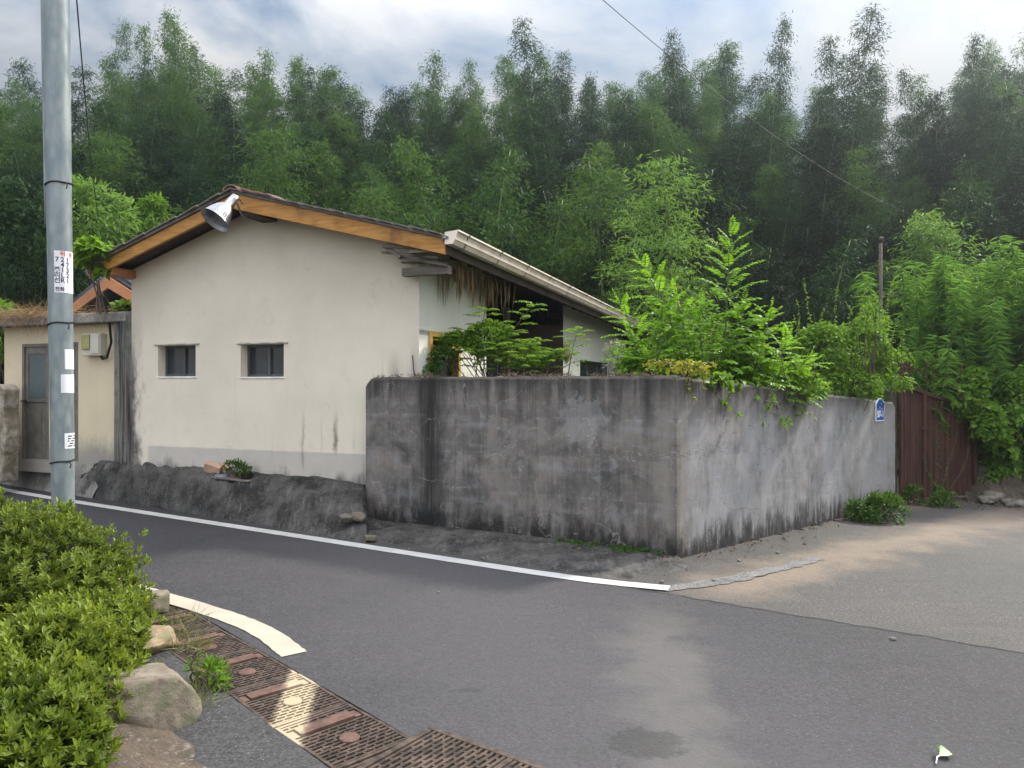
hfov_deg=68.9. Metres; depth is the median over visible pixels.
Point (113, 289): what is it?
tiled house
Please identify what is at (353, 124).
bamboo
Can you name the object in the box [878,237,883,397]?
steel post
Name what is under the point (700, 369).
vine
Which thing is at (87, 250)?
tree
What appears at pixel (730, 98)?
bamboo
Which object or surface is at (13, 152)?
bamboo
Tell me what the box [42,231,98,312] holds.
bamboo
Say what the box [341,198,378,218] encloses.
bamboo
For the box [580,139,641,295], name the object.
bamboo
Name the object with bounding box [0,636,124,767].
azalea bush
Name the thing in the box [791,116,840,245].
bamboo
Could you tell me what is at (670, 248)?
bamboo
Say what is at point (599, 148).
bamboo
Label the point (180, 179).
bamboo
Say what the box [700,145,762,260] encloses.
bamboo
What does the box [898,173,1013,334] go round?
bamboo
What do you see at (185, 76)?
bamboo
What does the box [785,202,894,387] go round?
bamboo
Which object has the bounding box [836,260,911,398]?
bamboo
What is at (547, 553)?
rubble verge
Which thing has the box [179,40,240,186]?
bamboo
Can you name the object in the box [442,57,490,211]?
bamboo
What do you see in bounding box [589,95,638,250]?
bamboo
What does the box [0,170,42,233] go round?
bamboo
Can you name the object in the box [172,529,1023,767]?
road
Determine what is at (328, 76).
bamboo
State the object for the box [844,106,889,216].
bamboo
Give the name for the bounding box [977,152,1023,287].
bamboo
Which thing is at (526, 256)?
bamboo
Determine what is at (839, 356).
shrub
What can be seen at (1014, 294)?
giant reed
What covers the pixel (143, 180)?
bamboo
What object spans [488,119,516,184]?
bamboo
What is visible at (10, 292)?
shrub
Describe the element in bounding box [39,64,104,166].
bamboo
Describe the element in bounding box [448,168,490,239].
bamboo
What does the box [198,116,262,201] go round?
bamboo
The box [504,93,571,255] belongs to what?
bamboo
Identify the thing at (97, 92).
bamboo
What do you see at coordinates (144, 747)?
planting bed ground
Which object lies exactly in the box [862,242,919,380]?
bamboo
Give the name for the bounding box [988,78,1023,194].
bamboo
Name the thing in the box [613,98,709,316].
bamboo
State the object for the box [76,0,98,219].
overhead cable
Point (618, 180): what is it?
bamboo
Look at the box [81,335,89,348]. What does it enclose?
meter window
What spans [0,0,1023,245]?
sky
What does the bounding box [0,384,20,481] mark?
mud wall
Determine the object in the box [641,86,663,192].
bamboo
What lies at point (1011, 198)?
bamboo
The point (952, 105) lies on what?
bamboo
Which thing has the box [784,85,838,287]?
bamboo
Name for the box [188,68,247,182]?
bamboo
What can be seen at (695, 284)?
bamboo
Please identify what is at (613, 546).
moss
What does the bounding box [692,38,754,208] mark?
bamboo
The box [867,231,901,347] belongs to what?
bamboo
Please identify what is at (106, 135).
bamboo
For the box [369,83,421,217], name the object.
bamboo
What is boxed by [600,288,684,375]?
sapling
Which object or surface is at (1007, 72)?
bamboo
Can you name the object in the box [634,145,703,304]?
bamboo
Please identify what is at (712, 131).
bamboo
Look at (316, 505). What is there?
bank
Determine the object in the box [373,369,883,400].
dead moss
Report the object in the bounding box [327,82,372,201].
bamboo
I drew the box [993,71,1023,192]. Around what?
bamboo
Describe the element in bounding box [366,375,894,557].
concrete wall
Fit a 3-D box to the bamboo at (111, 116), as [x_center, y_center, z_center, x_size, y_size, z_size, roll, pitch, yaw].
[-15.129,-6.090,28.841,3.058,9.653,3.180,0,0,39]
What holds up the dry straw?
on the shed
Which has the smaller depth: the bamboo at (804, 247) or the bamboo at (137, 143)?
the bamboo at (804, 247)
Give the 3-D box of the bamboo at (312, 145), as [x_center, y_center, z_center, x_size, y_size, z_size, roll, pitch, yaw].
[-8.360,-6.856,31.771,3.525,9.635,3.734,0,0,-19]
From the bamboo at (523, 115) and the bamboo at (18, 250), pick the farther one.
the bamboo at (523, 115)
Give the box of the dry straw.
[0,296,130,340]
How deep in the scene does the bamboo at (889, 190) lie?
36.57 m
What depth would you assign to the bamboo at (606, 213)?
25.06 m
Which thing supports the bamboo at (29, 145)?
on the hillside
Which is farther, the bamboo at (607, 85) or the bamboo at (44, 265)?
the bamboo at (607, 85)
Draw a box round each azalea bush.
[0,486,169,626]
[0,575,161,667]
[0,591,151,722]
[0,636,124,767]
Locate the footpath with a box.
[16,573,328,767]
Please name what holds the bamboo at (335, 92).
on the hillside
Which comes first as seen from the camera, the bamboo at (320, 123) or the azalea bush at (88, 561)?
the azalea bush at (88, 561)
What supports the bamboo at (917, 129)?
on the hillside
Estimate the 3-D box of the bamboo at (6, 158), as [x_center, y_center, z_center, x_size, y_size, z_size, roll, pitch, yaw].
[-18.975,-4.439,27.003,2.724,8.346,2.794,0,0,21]
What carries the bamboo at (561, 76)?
on the hillside
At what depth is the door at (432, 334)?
9.81 m
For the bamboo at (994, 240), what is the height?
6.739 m
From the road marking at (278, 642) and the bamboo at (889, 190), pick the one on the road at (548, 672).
the road marking at (278, 642)
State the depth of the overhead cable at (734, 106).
17.26 m
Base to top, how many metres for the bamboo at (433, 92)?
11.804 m
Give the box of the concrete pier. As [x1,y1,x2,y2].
[114,315,131,464]
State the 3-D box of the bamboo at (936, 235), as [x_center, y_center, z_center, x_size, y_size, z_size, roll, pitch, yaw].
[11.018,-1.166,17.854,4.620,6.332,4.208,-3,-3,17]
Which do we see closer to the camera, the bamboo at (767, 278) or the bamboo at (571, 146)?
the bamboo at (767, 278)
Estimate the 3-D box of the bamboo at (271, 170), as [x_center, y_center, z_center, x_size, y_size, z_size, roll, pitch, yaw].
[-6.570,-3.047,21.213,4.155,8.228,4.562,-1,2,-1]
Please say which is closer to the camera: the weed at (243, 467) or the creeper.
the weed at (243, 467)
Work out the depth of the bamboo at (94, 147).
25.70 m
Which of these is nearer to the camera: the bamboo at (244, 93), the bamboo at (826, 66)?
the bamboo at (826, 66)
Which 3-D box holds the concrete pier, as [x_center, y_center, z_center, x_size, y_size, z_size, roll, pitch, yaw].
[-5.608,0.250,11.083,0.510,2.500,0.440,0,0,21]
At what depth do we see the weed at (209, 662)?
4.17 m
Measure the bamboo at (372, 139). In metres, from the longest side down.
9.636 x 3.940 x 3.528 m
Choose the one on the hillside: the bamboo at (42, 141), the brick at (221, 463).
the bamboo at (42, 141)
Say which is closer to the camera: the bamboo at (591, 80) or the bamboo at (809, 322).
the bamboo at (809, 322)
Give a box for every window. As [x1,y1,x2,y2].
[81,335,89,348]
[154,343,199,377]
[236,342,287,378]
[580,361,606,376]
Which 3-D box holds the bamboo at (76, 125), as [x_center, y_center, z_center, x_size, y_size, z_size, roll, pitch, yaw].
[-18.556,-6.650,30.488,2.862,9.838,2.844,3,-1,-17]
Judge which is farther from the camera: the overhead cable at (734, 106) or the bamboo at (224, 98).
the bamboo at (224, 98)
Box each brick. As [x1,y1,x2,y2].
[204,460,221,473]
[219,462,229,473]
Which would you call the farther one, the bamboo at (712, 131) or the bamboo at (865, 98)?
the bamboo at (865, 98)
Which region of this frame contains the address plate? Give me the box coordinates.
[875,398,883,420]
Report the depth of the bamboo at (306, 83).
35.88 m
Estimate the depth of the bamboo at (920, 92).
34.21 m
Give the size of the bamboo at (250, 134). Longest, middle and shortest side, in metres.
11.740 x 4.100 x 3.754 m
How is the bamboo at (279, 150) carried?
on the hillside
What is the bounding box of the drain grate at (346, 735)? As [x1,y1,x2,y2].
[275,703,410,767]
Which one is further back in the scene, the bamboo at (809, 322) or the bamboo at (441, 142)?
the bamboo at (441, 142)
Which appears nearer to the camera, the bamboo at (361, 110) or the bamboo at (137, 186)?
the bamboo at (137, 186)
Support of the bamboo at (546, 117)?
on the hillside
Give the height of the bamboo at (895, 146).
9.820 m
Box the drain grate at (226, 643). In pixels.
[168,628,254,665]
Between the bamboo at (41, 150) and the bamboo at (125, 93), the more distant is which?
the bamboo at (125, 93)
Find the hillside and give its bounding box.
[551,274,901,468]
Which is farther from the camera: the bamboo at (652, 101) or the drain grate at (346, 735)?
the bamboo at (652, 101)
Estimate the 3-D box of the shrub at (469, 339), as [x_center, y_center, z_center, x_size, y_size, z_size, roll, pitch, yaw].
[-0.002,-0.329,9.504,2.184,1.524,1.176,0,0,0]
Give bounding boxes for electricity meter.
[81,269,112,359]
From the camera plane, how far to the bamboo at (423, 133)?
34.12 m
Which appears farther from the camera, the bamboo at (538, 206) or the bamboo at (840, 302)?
the bamboo at (538, 206)
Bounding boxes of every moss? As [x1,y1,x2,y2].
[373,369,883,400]
[556,537,663,555]
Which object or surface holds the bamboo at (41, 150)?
on the hillside
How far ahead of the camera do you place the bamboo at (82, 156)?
26.33 m
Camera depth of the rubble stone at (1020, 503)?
12.03 m
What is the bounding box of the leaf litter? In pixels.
[380,502,1021,561]
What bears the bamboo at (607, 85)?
on the hillside
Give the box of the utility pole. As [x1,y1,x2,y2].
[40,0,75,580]
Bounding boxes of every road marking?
[4,488,669,589]
[44,553,305,656]
[666,556,824,590]
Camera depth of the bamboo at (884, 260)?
23.46 m
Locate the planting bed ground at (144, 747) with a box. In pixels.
[6,722,206,767]
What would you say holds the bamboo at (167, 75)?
on the hillside
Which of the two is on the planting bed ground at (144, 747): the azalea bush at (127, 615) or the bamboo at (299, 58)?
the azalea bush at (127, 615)
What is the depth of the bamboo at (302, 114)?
29.74 m
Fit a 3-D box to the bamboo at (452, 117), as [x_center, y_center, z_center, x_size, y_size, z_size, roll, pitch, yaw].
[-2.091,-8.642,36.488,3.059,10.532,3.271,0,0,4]
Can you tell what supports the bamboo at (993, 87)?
on the hillside
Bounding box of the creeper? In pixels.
[941,362,1023,483]
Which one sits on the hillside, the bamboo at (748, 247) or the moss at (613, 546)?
the bamboo at (748, 247)
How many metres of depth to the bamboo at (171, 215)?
18.18 m
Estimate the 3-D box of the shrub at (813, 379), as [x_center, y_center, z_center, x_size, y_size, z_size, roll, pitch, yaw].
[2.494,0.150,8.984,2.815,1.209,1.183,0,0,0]
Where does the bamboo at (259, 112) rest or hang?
on the hillside
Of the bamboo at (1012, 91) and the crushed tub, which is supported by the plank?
the crushed tub
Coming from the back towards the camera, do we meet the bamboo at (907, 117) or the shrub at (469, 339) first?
the bamboo at (907, 117)
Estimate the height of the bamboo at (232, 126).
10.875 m
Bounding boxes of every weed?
[181,648,234,692]
[222,458,254,481]
[842,489,913,524]
[902,483,929,505]
[922,429,969,502]
[923,488,962,508]
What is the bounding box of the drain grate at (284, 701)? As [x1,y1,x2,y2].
[229,673,347,727]
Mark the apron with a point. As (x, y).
(40, 481)
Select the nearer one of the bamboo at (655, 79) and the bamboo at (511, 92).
the bamboo at (655, 79)
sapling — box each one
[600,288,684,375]
[625,250,723,378]
[668,214,800,425]
[741,324,833,428]
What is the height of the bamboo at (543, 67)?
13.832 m
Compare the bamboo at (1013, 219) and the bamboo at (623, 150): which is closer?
the bamboo at (1013, 219)
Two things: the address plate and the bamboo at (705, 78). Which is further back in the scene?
the bamboo at (705, 78)
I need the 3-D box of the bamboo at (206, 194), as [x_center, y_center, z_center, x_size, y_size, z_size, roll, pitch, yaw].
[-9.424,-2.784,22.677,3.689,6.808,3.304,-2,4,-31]
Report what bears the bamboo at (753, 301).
on the hillside
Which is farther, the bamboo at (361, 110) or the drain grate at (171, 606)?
the bamboo at (361, 110)
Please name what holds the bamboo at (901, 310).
on the hillside
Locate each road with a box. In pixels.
[0,484,276,593]
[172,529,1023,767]
[277,496,1023,652]
[634,588,1022,652]
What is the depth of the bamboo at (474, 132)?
30.86 m
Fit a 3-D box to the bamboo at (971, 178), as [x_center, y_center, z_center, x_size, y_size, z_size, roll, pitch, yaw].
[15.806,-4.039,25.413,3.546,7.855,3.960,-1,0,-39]
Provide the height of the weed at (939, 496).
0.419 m
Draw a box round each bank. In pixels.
[80,460,366,542]
[965,432,1023,504]
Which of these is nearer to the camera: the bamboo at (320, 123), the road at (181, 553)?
the road at (181, 553)
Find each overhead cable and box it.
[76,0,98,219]
[603,0,908,213]
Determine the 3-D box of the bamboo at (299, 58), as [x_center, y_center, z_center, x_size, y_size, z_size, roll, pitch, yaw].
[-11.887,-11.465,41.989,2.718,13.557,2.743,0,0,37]
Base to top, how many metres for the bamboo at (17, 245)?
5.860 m
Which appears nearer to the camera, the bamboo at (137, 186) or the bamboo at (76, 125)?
the bamboo at (137, 186)
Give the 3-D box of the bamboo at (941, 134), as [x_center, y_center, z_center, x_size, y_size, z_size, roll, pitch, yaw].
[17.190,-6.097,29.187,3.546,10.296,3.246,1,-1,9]
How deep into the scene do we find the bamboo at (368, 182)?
25.44 m
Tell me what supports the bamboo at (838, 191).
on the hillside
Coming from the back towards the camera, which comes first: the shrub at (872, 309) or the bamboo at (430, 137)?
the bamboo at (430, 137)
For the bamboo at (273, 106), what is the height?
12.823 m
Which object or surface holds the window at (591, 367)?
in the house at (273, 334)
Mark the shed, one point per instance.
(26, 366)
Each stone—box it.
[146,590,169,613]
[339,513,352,521]
[352,512,365,522]
[364,535,376,541]
[977,496,988,503]
[978,494,999,503]
[982,491,1006,499]
[1000,498,1011,504]
[1005,501,1018,506]
[1013,499,1023,507]
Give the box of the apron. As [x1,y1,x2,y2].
[0,460,109,497]
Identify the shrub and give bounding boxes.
[0,173,88,381]
[0,223,97,311]
[0,298,19,376]
[35,173,141,297]
[109,299,131,311]
[131,191,170,232]
[422,344,460,376]
[433,300,593,376]
[599,339,631,372]
[606,346,831,404]
[787,278,917,410]
[855,296,892,386]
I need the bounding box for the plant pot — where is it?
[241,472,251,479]
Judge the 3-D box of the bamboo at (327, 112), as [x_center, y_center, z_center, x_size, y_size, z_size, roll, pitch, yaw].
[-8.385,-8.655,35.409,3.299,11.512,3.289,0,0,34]
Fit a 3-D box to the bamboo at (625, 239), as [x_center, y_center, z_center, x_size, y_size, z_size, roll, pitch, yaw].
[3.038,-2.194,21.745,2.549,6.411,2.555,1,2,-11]
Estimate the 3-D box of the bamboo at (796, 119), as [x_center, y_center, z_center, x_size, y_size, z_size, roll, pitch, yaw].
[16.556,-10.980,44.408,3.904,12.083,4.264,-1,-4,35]
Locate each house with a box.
[73,277,131,313]
[84,184,666,487]
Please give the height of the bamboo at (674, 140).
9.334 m
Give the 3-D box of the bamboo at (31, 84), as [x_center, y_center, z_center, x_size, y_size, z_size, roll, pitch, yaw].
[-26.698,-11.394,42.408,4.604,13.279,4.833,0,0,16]
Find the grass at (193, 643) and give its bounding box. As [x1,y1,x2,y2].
[156,603,235,706]
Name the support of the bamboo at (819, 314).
on the hillside
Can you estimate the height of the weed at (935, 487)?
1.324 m
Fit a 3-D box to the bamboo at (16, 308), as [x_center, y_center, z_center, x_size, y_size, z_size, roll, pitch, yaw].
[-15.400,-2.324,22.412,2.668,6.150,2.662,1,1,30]
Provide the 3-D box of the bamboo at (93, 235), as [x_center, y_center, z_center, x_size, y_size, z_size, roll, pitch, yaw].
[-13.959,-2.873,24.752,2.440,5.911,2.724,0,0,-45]
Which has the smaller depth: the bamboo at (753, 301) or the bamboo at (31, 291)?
the bamboo at (31, 291)
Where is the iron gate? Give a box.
[886,360,976,500]
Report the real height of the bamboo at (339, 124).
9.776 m
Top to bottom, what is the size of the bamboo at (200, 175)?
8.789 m
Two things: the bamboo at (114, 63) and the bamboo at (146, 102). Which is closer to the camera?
the bamboo at (114, 63)
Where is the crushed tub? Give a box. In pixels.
[214,474,228,476]
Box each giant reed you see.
[848,254,1023,415]
[854,340,993,460]
[952,235,1023,399]
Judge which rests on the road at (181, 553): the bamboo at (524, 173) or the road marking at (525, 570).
the road marking at (525, 570)
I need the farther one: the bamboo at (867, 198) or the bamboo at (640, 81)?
the bamboo at (640, 81)
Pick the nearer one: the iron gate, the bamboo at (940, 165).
the iron gate
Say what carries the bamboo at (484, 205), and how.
on the hillside
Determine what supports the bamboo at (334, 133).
on the hillside
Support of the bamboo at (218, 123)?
on the hillside
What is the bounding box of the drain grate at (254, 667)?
[189,648,297,693]
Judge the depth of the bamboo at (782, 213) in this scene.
25.33 m
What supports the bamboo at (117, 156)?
on the hillside
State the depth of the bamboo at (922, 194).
26.99 m
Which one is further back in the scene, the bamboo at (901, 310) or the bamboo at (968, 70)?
the bamboo at (968, 70)
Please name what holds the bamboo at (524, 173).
on the hillside
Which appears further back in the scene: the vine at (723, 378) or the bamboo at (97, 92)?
the bamboo at (97, 92)
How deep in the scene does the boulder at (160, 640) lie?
4.73 m
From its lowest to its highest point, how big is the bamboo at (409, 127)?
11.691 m
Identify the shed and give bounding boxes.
[0,311,131,472]
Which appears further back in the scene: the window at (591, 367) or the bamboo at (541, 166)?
the bamboo at (541, 166)
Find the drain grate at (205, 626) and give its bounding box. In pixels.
[148,610,218,637]
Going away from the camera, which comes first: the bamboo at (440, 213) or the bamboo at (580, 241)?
the bamboo at (580, 241)
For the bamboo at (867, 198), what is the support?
on the hillside
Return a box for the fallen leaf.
[935,744,951,763]
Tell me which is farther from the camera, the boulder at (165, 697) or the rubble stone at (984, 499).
the rubble stone at (984, 499)
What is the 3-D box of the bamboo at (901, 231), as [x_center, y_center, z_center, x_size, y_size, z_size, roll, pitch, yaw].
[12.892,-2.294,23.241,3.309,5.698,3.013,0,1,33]
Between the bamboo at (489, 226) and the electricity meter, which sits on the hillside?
the bamboo at (489, 226)
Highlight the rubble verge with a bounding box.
[366,517,688,578]
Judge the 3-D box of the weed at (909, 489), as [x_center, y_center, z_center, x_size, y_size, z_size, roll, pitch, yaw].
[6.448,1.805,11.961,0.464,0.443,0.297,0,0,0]
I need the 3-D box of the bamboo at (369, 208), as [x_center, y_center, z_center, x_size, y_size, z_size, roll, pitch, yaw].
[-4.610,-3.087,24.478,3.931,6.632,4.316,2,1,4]
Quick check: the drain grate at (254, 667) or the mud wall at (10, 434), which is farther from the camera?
the mud wall at (10, 434)
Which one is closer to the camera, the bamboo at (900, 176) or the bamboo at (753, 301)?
the bamboo at (753, 301)
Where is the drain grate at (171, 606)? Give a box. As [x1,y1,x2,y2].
[147,604,187,617]
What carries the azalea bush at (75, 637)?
on the planting bed ground at (144, 747)
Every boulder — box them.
[97,663,201,730]
[115,625,179,654]
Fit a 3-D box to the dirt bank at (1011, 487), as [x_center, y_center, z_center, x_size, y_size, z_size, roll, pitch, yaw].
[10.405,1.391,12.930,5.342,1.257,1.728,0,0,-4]
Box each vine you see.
[642,357,717,399]
[705,371,777,416]
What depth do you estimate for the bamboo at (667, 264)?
23.24 m
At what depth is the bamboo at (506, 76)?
33.27 m
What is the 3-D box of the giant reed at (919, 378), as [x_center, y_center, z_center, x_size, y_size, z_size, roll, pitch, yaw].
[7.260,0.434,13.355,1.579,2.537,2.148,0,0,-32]
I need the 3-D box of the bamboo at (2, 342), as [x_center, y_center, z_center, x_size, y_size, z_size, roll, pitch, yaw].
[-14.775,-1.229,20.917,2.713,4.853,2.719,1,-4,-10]
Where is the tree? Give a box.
[73,235,115,314]
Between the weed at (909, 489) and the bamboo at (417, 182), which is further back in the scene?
the bamboo at (417, 182)
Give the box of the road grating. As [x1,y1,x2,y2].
[356,726,546,767]
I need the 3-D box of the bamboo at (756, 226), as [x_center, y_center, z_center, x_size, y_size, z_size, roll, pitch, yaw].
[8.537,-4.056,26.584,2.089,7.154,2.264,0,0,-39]
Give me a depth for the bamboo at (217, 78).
42.80 m
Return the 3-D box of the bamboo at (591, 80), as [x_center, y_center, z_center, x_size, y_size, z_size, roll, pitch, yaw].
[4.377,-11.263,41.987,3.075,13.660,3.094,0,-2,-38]
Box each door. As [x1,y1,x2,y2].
[21,343,48,459]
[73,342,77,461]
[429,331,460,376]
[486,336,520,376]
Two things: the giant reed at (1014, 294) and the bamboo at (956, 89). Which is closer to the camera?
the giant reed at (1014, 294)
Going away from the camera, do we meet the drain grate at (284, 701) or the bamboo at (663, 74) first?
the drain grate at (284, 701)
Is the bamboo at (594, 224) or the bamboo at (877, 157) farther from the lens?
the bamboo at (877, 157)
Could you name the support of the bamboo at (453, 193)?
on the hillside
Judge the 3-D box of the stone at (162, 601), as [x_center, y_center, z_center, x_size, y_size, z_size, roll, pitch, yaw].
[-2.641,1.632,5.526,0.199,0.195,0.226,0,0,-39]
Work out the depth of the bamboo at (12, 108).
29.53 m
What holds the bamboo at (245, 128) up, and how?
on the hillside
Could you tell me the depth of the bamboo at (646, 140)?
31.94 m
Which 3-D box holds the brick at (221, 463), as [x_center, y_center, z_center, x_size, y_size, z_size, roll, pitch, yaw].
[-3.822,1.119,9.921,0.180,0.090,0.060,23,18,31]
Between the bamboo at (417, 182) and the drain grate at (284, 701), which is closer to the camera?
the drain grate at (284, 701)
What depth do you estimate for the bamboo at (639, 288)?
19.95 m
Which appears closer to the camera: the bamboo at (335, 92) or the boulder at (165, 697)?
the boulder at (165, 697)
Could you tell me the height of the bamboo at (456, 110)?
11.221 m
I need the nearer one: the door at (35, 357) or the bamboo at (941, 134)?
the door at (35, 357)
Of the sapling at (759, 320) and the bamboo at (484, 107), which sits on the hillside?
the bamboo at (484, 107)
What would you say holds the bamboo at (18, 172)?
on the hillside
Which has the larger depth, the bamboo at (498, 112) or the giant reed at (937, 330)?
the bamboo at (498, 112)
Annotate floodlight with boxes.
[201,194,247,231]
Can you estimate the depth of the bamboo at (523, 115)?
34.47 m
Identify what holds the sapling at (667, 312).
on the ground
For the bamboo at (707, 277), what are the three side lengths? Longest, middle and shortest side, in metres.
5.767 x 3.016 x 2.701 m
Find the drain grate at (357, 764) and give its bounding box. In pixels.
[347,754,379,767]
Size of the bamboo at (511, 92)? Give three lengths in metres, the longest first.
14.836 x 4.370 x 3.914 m
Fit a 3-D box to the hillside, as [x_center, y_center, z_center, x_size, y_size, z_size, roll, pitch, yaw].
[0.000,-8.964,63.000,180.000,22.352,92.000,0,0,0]
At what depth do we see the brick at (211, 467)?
9.86 m
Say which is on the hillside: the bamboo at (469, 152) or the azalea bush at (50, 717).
the bamboo at (469, 152)
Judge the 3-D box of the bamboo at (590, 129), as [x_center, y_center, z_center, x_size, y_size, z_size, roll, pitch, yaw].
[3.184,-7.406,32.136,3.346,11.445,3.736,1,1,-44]
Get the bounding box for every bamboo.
[0,77,42,200]
[0,88,43,201]
[0,96,39,198]
[0,102,43,224]
[0,146,46,291]
[0,153,21,222]
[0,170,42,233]
[0,200,46,378]
[0,212,41,383]
[0,213,46,340]
[0,275,34,383]
[0,289,18,382]
[3,56,41,157]
[6,118,42,195]
[7,200,76,313]
[11,90,73,167]
[13,250,47,313]
[19,94,42,197]
[22,125,97,297]
[28,118,79,196]
[33,98,90,203]
[35,116,129,208]
[37,153,89,275]
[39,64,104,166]
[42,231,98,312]
[72,135,111,233]
[73,69,130,176]
[73,136,134,239]
[74,214,113,288]
[77,130,170,246]
[79,92,155,226]
[82,99,119,173]
[84,133,164,280]
[85,17,137,177]
[86,79,164,212]
[88,81,147,160]
[99,175,173,244]
[104,105,195,243]
[107,73,141,149]
[111,119,164,201]
[114,153,170,245]
[116,22,171,212]
[125,70,166,180]
[132,65,191,200]
[134,197,184,233]
[135,66,175,137]
[144,3,201,215]
[144,82,200,215]
[155,52,199,174]
[155,113,220,216]
[156,16,223,201]
[158,62,196,205]
[165,108,237,215]
[169,177,228,217]
[173,125,235,215]
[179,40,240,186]
[179,92,239,204]
[180,165,252,206]
[187,62,246,181]
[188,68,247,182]
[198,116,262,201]
[200,188,220,200]
[208,94,255,177]
[222,120,341,208]
[231,59,290,178]
[232,47,288,189]
[233,93,269,165]
[234,80,291,186]
[238,114,310,199]
[247,74,287,130]
[247,104,324,199]
[249,132,304,199]
[252,63,329,184]
[273,54,327,197]
[279,63,368,202]
[279,131,336,205]
[285,52,307,127]
[286,105,363,211]
[291,138,360,213]
[292,121,341,208]
[293,192,324,206]
[300,154,346,210]
[303,106,329,172]
[307,79,357,208]
[314,119,372,209]
[317,65,365,148]
[320,109,381,210]
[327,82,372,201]
[329,113,411,217]
[330,76,367,198]
[332,96,386,204]
[336,135,392,215]
[337,182,409,220]
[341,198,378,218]
[345,160,411,223]
[362,104,450,225]
[363,92,421,223]
[364,127,499,309]
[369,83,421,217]
[378,85,417,184]
[384,154,436,218]
[392,49,453,211]
[395,101,418,172]
[402,80,442,156]
[407,93,450,220]
[411,154,471,234]
[416,108,464,214]
[417,84,459,207]
[422,141,474,231]
[423,193,456,233]
[432,82,469,213]
[436,110,494,230]
[438,94,477,209]
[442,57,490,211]
[444,134,551,323]
[446,97,503,219]
[447,92,492,178]
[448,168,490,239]
[449,127,497,228]
[450,139,493,227]
[466,200,520,255]
[467,186,533,261]
[468,87,505,213]
[470,101,530,254]
[470,171,522,253]
[485,54,528,232]
[486,306,513,323]
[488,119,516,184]
[489,56,528,178]
[489,214,567,325]
[495,74,559,209]
[498,156,563,271]
[501,14,565,202]
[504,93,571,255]
[509,104,561,258]
[510,185,600,325]
[511,184,600,324]
[514,137,590,324]
[514,243,559,325]
[515,71,586,250]
[529,47,584,229]
[534,143,679,371]
[538,49,580,198]
[546,74,586,235]
[552,206,620,324]
[559,85,616,239]
[560,235,635,324]
[564,139,620,297]
[565,180,637,291]
[567,76,611,203]
[569,71,603,189]
[578,80,627,218]
[578,200,652,321]
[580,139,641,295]
[583,149,746,378]
[589,89,662,290]
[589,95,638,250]
[589,168,659,307]
[594,80,623,191]
[600,189,694,338]
[605,238,678,360]
[607,85,659,193]
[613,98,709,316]
[617,96,668,243]
[633,70,653,161]
[634,53,690,186]
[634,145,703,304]
[638,72,683,222]
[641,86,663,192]
[643,96,716,269]
[644,68,700,191]
[645,121,728,308]
[645,179,691,291]
[645,221,700,353]
[646,155,749,351]
[650,55,711,219]
[657,277,718,359]
[658,27,713,214]
[664,233,747,360]
[666,78,728,207]
[666,176,792,366]
[683,83,729,229]
[684,58,739,202]
[687,159,769,351]
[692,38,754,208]
[693,241,774,384]
[699,48,756,201]
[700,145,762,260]
[701,109,769,339]
[704,43,757,209]
[714,126,747,175]
[714,266,767,350]
[720,164,788,332]
[721,82,799,191]
[721,143,788,315]
[726,177,783,329]
[727,243,800,382]
[738,70,794,204]
[739,103,815,323]
[741,255,825,380]
[746,10,798,248]
[753,178,809,356]
[758,90,804,243]
[763,109,847,326]
[763,223,850,359]
[766,272,861,389]
[770,226,890,396]
[779,132,861,324]
[783,107,805,243]
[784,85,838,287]
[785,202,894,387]
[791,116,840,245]
[791,125,853,280]
[791,273,863,396]
[796,31,866,244]
[797,83,837,263]
[804,220,910,391]
[805,93,838,249]
[808,3,895,322]
[810,139,875,261]
[822,144,896,317]
[835,59,888,206]
[835,235,908,354]
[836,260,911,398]
[838,100,896,250]
[839,126,906,261]
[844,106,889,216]
[850,72,901,236]
[851,207,934,339]
[859,85,892,205]
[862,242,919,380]
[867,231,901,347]
[870,121,911,233]
[870,168,951,338]
[872,199,1023,389]
[873,162,896,246]
[879,142,939,241]
[882,114,963,253]
[882,211,983,365]
[882,270,920,364]
[883,174,956,279]
[886,220,952,350]
[889,112,916,193]
[890,64,941,249]
[892,70,950,205]
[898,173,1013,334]
[900,87,963,255]
[900,135,977,271]
[903,96,993,242]
[928,70,974,148]
[930,155,1023,281]
[936,113,1023,281]
[938,83,971,179]
[943,61,1023,199]
[943,78,1000,238]
[946,44,1002,153]
[947,84,1019,271]
[948,31,1005,224]
[948,194,1021,293]
[949,88,1023,259]
[950,52,1005,176]
[960,186,1022,278]
[961,82,1023,237]
[974,37,1009,118]
[974,116,1023,270]
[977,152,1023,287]
[981,192,1023,303]
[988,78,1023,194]
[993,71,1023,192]
[997,28,1023,164]
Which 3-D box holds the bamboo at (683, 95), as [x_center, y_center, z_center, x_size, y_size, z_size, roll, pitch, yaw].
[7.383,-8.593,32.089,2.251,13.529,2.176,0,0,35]
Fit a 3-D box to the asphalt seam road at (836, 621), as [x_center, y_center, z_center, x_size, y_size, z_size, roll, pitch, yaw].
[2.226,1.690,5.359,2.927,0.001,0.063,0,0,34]
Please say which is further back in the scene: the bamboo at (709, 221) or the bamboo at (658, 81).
the bamboo at (658, 81)
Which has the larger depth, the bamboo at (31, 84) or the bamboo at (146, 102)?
the bamboo at (31, 84)
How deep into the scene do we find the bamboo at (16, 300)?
19.71 m
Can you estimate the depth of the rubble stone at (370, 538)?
7.99 m
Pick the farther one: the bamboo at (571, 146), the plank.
the bamboo at (571, 146)
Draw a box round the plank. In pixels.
[211,476,253,482]
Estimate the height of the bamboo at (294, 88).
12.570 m

